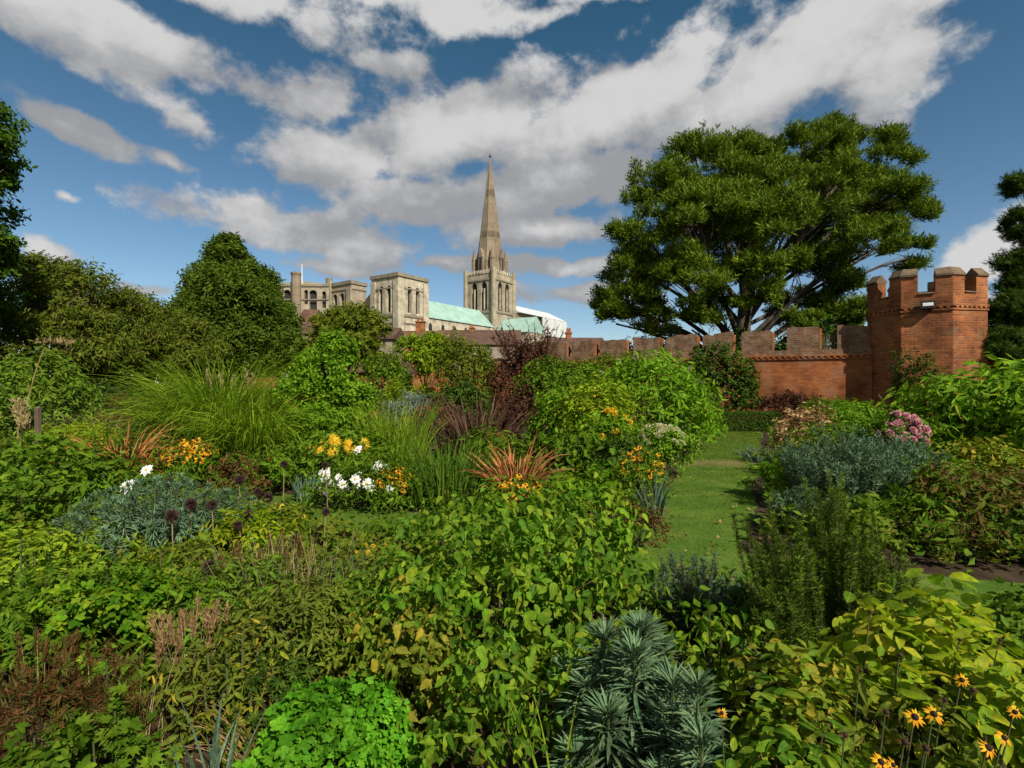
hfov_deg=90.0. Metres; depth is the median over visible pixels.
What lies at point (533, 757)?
iris clump
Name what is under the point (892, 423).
phlox clump
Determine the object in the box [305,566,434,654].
hardy geranium
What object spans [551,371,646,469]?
euonymus shrub
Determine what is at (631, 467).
coneflower clump
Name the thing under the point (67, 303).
drooping tree
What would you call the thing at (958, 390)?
fig bush
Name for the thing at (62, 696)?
brown fern
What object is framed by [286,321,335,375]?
stone house
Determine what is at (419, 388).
round bush
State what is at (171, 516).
dried allium
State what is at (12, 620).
hardy geranium
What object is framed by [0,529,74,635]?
upright perennial
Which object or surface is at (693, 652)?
dogwood shrub
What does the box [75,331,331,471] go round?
maiden grass clump
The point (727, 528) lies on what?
lawn path
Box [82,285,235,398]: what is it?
drooping tree
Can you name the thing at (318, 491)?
aster clump
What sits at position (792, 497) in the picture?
rue mound
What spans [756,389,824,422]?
wall shrub
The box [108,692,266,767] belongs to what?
iris clump
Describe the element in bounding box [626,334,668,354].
yew bush
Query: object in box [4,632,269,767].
tall straw grass clump
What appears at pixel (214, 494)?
day lily clump
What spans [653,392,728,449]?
hydrangea shrub
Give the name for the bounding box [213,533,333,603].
hardy geranium
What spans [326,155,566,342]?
cathedral
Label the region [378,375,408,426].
conifer bush
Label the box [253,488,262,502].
dried allium
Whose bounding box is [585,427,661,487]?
peony clump
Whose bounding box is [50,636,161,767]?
brown fern
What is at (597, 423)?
goldenrod clump
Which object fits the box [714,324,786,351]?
yew bush
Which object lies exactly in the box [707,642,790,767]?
foreground spurge
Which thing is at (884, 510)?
peony clump
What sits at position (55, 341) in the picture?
pampas stalk
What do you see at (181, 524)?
spurge mound
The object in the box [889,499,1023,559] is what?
peony clump
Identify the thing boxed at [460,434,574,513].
flax clump
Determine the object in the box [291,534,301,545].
dried allium
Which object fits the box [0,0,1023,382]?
sky
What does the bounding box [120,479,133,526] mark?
white bloom
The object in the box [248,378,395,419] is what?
brick return wall
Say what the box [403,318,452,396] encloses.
brick house
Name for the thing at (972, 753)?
black eyed daisies
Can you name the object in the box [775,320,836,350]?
yew bush
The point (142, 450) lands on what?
flax clump
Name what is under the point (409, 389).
gate pier
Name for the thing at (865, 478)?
rue mound
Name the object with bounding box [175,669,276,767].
iris clump
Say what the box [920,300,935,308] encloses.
floodlight
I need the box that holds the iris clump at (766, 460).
[754,452,790,475]
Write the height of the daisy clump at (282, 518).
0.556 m
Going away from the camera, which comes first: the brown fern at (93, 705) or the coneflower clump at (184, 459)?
the brown fern at (93, 705)
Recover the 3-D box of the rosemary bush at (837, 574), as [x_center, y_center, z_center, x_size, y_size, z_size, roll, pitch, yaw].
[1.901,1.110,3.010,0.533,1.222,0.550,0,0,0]
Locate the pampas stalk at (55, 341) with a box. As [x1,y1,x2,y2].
[20,335,76,444]
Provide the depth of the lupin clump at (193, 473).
8.41 m
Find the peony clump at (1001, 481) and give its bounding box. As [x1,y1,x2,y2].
[892,450,1023,543]
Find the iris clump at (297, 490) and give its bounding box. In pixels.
[288,471,320,501]
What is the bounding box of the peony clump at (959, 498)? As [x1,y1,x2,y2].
[874,451,1014,521]
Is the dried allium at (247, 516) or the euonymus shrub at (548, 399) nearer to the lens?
the dried allium at (247, 516)
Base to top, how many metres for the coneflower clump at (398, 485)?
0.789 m
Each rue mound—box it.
[765,476,835,535]
[776,420,923,519]
[856,430,952,484]
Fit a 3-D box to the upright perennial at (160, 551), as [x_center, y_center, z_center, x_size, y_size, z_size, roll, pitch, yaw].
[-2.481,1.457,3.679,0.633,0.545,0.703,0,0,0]
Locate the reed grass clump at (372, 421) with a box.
[317,396,410,459]
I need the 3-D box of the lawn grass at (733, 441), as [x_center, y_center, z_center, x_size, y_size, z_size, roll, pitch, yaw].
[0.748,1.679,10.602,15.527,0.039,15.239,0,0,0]
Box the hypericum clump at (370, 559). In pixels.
[338,538,412,578]
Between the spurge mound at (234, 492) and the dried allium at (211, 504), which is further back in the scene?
the spurge mound at (234, 492)
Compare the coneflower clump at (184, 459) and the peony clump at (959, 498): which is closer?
the peony clump at (959, 498)
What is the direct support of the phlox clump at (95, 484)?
on the ground at (982, 569)
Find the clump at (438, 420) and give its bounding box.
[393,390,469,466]
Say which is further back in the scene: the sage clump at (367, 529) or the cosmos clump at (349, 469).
the cosmos clump at (349, 469)
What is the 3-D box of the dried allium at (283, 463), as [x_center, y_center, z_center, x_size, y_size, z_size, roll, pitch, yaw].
[-2.672,1.310,6.000,0.100,0.841,0.096,0,0,32]
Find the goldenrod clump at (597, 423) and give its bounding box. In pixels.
[574,407,649,477]
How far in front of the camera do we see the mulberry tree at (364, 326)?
20.27 m
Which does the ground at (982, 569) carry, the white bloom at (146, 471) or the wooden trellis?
the white bloom at (146, 471)
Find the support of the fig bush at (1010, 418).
on the ground at (982, 569)
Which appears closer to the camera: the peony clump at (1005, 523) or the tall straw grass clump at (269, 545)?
the tall straw grass clump at (269, 545)
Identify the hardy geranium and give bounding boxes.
[0,516,146,594]
[0,556,140,720]
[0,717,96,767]
[3,561,220,691]
[101,532,253,639]
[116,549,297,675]
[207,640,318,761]
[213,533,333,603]
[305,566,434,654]
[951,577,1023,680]
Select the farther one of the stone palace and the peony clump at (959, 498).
the stone palace
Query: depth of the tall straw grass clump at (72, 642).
2.20 m
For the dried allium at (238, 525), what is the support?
on the ground at (982, 569)
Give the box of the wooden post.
[34,406,41,489]
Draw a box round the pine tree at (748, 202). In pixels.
[586,108,945,350]
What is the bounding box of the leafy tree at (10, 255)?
[0,98,37,326]
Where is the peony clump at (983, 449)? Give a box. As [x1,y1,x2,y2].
[914,435,1023,494]
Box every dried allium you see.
[164,508,179,548]
[184,497,198,538]
[202,559,217,575]
[206,500,217,558]
[232,521,243,552]
[234,474,245,511]
[243,510,253,549]
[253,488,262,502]
[262,492,274,519]
[280,460,287,503]
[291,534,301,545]
[322,462,327,506]
[322,507,329,546]
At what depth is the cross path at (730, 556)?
4.96 m
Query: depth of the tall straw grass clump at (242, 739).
2.16 m
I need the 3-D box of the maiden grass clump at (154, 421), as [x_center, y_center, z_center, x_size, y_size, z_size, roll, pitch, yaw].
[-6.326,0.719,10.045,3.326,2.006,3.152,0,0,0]
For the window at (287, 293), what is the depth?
152.86 m
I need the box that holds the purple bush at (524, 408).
[494,376,546,453]
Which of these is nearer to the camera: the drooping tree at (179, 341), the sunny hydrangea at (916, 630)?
the sunny hydrangea at (916, 630)
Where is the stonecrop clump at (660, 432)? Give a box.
[635,421,703,474]
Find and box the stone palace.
[281,271,329,318]
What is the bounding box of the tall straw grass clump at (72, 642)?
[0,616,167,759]
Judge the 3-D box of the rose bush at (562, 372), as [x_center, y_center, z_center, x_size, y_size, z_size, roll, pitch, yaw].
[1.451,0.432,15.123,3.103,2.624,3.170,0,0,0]
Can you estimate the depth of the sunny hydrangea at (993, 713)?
1.60 m
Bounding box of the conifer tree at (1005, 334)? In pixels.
[982,166,1023,371]
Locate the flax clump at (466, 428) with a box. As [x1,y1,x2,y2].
[411,391,539,471]
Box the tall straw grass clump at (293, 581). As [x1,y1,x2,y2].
[194,515,383,643]
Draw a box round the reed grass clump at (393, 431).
[335,392,450,477]
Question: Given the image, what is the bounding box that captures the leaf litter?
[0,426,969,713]
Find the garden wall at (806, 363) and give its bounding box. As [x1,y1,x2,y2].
[460,325,872,423]
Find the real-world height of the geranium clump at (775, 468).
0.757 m
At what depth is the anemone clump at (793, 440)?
9.37 m
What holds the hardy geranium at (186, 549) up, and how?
on the ground at (982, 569)
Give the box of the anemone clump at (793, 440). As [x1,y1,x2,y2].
[750,431,862,465]
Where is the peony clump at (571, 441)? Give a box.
[526,417,619,480]
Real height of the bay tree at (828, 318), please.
7.577 m
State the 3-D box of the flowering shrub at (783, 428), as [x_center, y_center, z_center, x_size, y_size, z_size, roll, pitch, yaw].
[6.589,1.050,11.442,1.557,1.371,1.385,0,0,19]
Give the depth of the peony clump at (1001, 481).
5.44 m
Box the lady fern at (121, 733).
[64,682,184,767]
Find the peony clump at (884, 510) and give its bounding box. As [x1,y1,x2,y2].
[848,481,975,549]
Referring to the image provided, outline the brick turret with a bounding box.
[866,266,989,431]
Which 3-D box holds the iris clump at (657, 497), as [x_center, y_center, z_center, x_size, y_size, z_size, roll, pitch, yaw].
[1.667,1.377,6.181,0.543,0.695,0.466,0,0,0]
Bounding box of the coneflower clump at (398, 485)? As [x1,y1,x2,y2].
[360,456,432,513]
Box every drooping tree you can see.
[0,249,164,417]
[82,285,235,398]
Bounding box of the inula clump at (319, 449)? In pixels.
[294,422,398,496]
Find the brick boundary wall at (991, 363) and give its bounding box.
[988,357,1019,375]
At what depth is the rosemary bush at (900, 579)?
2.87 m
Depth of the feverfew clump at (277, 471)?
7.46 m
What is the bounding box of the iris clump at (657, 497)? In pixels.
[633,470,673,523]
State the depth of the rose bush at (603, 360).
18.44 m
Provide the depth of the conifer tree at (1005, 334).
18.63 m
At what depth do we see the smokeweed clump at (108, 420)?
10.70 m
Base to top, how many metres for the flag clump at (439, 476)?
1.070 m
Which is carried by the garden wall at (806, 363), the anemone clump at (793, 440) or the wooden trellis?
the wooden trellis
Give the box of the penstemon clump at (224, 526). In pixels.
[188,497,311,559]
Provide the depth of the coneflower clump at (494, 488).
6.08 m
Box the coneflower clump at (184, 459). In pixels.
[146,438,226,486]
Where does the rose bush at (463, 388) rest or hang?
on the ground at (982, 569)
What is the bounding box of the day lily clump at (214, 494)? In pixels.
[170,469,273,514]
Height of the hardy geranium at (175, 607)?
0.671 m
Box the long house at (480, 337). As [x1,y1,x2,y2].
[438,324,520,373]
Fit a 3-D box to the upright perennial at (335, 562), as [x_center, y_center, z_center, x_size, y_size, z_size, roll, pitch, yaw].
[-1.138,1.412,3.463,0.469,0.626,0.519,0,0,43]
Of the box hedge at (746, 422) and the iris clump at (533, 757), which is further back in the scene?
the box hedge at (746, 422)
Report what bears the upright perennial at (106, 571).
on the ground at (982, 569)
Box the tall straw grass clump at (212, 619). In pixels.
[76,592,299,754]
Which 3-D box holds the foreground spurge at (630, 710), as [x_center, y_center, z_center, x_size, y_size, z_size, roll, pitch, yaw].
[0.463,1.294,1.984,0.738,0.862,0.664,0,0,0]
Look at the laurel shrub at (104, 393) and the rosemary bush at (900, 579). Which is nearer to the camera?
the rosemary bush at (900, 579)
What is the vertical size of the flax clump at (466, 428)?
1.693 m
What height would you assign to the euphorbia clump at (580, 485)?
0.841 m
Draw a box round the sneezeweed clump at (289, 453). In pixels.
[240,436,334,487]
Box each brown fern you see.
[0,648,105,767]
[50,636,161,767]
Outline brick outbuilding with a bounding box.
[346,354,416,389]
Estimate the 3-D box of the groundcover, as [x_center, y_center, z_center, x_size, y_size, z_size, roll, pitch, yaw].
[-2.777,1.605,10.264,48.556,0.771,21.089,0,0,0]
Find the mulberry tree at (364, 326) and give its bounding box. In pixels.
[290,300,393,396]
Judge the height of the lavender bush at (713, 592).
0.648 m
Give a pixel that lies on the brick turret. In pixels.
(950, 330)
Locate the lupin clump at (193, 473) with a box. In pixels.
[171,443,279,484]
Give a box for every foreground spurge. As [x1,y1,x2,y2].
[538,605,732,767]
[631,662,745,767]
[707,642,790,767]
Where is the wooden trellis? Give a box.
[822,335,835,348]
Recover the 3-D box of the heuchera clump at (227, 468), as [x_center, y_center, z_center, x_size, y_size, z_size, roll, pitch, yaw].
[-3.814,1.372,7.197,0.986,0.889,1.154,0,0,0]
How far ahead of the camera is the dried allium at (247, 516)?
4.79 m
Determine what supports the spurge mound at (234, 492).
on the ground at (982, 569)
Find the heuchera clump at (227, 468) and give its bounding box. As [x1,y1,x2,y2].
[186,451,275,501]
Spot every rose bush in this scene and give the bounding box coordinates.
[424,376,494,451]
[509,355,603,438]
[579,349,659,415]
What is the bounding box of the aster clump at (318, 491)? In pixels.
[296,477,369,510]
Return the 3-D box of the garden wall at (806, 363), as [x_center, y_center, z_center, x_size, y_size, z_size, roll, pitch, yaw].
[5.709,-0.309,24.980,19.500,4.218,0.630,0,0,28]
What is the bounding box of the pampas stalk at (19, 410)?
[7,395,33,466]
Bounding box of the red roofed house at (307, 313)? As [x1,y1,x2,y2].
[299,309,319,320]
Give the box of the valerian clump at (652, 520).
[604,496,676,551]
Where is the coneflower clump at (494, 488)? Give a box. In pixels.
[471,466,555,524]
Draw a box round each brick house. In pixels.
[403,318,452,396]
[543,328,603,355]
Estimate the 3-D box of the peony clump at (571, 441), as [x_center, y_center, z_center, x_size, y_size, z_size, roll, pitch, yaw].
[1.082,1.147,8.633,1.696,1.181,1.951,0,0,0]
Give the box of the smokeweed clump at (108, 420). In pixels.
[87,388,160,453]
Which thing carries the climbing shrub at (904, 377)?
on the ground at (982, 569)
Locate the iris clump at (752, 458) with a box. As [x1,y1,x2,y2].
[731,445,781,462]
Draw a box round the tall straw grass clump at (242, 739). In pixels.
[163,665,348,767]
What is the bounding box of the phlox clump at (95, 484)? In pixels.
[60,457,199,521]
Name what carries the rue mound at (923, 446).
on the ground at (982, 569)
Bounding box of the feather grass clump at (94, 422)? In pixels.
[0,401,156,459]
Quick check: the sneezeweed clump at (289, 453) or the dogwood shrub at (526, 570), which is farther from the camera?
the sneezeweed clump at (289, 453)
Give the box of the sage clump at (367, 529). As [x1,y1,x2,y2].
[359,505,454,546]
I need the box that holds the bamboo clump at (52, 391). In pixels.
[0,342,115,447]
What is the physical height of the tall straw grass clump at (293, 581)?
0.773 m
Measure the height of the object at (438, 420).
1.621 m
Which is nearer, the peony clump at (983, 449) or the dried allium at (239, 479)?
the dried allium at (239, 479)
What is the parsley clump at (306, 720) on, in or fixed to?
on the ground at (982, 569)
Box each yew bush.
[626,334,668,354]
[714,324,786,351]
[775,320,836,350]
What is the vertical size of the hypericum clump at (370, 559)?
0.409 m
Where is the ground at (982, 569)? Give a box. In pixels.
[0,385,1023,767]
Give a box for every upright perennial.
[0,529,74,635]
[23,557,155,692]
[111,546,201,591]
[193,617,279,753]
[205,555,298,665]
[303,545,383,618]
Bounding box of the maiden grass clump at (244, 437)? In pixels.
[140,370,343,465]
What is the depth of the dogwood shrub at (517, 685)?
1.91 m
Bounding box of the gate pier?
[398,371,413,420]
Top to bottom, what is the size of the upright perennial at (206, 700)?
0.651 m
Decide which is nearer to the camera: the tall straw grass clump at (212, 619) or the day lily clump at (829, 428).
the tall straw grass clump at (212, 619)
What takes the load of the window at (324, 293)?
in the stone palace
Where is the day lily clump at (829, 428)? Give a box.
[796,413,883,459]
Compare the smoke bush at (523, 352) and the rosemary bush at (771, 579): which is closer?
the rosemary bush at (771, 579)
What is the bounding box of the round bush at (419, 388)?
[407,382,433,425]
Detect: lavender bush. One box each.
[644,547,736,640]
[716,572,759,622]
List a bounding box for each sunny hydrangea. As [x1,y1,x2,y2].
[801,568,1023,767]
[864,632,1023,767]
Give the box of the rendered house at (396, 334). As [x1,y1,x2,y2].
[377,328,404,353]
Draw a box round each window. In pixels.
[285,290,289,305]
[305,291,307,303]
[310,291,316,308]
[323,292,325,307]
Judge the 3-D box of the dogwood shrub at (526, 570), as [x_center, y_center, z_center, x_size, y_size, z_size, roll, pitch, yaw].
[-0.119,1.177,2.894,1.680,1.117,1.851,0,0,0]
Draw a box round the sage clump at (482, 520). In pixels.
[396,493,501,551]
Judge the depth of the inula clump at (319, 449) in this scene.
7.91 m
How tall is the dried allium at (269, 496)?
0.614 m
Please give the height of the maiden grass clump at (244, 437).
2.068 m
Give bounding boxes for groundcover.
[0,419,1023,702]
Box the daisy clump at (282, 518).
[240,499,315,546]
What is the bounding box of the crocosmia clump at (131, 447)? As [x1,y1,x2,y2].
[104,411,206,465]
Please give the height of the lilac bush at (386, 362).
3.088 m
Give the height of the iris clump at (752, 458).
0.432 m
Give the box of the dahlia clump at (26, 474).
[0,427,155,528]
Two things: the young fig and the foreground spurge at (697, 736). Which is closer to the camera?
the foreground spurge at (697, 736)
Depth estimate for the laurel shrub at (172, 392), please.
13.99 m
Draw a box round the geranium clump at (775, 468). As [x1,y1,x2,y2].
[736,453,795,495]
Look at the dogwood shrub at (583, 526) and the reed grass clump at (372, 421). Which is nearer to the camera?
the dogwood shrub at (583, 526)
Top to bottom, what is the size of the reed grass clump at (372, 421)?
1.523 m
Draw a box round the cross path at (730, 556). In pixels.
[149,480,1023,618]
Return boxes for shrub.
[45,378,154,431]
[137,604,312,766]
[141,380,199,422]
[193,561,375,707]
[321,574,492,767]
[351,482,630,736]
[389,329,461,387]
[407,608,596,767]
[421,326,503,424]
[494,448,678,652]
[522,383,592,464]
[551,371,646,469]
[583,344,728,454]
[644,339,767,417]
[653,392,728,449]
[664,570,774,761]
[706,653,869,767]
[717,630,886,767]
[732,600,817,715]
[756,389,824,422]
[767,401,839,446]
[791,395,880,425]
[820,398,888,431]
[882,344,950,415]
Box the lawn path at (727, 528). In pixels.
[605,432,762,600]
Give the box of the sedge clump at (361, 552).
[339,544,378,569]
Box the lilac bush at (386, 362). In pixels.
[361,348,416,420]
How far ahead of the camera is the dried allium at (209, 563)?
3.48 m
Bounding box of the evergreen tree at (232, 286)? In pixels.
[161,230,305,395]
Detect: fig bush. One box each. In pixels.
[861,351,1023,466]
[938,368,1023,461]
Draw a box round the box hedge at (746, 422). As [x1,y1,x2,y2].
[674,410,782,431]
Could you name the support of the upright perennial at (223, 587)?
on the ground at (982, 569)
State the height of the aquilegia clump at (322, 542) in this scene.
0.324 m
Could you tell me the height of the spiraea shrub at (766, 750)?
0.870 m
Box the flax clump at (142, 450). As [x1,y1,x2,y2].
[24,415,214,485]
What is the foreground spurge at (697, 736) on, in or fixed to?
on the ground at (982, 569)
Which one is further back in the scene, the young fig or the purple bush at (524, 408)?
the purple bush at (524, 408)
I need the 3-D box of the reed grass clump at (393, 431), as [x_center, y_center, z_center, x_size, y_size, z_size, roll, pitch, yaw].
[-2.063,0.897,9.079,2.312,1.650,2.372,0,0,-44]
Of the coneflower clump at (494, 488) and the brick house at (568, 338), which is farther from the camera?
the brick house at (568, 338)
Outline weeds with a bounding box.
[0,421,1023,715]
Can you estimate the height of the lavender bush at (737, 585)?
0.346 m
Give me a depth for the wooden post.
8.08 m
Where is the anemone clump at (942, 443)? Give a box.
[858,427,957,458]
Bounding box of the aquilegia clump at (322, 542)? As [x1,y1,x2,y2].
[290,525,349,561]
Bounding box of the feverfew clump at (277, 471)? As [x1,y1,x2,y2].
[214,456,297,500]
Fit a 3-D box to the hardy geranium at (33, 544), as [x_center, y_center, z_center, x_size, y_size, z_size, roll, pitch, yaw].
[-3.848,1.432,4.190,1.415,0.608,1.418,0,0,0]
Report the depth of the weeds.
4.71 m
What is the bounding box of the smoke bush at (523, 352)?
[486,318,565,435]
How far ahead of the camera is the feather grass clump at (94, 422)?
9.52 m
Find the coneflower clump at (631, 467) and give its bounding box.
[602,446,675,504]
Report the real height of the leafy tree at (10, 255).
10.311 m
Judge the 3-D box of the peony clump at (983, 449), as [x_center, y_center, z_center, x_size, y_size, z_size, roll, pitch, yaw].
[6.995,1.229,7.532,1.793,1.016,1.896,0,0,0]
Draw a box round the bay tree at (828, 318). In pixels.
[800,292,866,348]
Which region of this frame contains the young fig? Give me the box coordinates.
[265,327,379,459]
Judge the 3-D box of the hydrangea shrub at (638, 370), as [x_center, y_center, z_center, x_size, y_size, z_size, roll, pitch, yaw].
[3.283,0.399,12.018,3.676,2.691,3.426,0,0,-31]
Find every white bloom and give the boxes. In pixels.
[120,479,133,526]
[140,465,152,512]
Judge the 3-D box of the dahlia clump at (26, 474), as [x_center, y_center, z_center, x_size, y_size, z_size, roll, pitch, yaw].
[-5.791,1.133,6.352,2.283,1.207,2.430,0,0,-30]
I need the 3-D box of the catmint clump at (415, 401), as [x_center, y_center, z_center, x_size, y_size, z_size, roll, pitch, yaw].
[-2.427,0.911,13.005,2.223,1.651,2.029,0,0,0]
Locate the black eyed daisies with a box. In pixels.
[717,608,1021,767]
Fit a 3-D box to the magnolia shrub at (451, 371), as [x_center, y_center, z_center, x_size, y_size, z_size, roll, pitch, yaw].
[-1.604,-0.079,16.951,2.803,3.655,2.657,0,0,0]
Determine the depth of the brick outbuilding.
27.11 m
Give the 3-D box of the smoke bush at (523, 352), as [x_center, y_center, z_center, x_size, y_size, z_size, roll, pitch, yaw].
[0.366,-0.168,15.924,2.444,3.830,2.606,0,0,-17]
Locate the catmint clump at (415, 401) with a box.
[374,388,451,441]
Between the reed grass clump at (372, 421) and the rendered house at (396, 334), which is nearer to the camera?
the reed grass clump at (372, 421)
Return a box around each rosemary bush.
[728,491,828,673]
[789,469,892,666]
[878,538,922,676]
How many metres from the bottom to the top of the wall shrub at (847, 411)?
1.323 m
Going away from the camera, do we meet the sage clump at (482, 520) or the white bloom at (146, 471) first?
the sage clump at (482, 520)
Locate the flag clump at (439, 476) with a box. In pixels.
[383,431,508,511]
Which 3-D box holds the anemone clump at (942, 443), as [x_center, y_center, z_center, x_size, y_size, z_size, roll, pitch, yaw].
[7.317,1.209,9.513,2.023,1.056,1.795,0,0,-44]
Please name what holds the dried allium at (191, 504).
on the ground at (982, 569)
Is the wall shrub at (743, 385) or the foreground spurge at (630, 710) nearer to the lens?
the foreground spurge at (630, 710)
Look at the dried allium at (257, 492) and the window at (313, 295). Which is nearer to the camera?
the dried allium at (257, 492)
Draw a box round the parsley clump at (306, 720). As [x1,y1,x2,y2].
[232,668,432,767]
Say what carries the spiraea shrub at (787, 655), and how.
on the ground at (982, 569)
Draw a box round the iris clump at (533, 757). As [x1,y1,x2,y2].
[484,693,607,767]
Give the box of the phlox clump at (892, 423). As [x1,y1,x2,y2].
[853,406,941,459]
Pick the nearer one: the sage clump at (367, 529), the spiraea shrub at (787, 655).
the spiraea shrub at (787, 655)
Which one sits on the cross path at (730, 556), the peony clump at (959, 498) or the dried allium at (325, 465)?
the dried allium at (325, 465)
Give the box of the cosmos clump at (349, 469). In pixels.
[312,443,422,508]
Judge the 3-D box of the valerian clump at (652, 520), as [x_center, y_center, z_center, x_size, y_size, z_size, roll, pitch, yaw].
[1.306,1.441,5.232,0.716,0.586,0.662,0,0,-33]
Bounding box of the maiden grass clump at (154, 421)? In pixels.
[82,378,248,470]
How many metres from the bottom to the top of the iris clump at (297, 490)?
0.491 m
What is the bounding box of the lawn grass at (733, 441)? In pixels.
[148,431,1023,605]
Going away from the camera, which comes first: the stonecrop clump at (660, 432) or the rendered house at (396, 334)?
the stonecrop clump at (660, 432)
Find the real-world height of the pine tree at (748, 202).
17.172 m
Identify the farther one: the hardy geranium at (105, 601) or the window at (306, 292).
the window at (306, 292)
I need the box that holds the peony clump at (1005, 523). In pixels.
[949,492,1023,560]
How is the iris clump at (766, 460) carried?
on the ground at (982, 569)
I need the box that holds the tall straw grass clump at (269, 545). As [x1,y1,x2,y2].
[163,529,336,617]
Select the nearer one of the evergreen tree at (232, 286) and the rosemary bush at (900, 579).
the rosemary bush at (900, 579)
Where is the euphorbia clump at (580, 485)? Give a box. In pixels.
[534,462,647,538]
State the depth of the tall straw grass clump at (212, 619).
2.58 m
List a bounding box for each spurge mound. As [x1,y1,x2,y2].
[45,472,233,564]
[196,486,267,546]
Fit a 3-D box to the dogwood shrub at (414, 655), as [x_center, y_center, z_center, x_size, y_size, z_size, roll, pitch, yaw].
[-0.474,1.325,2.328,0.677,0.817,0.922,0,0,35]
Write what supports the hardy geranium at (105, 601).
on the ground at (982, 569)

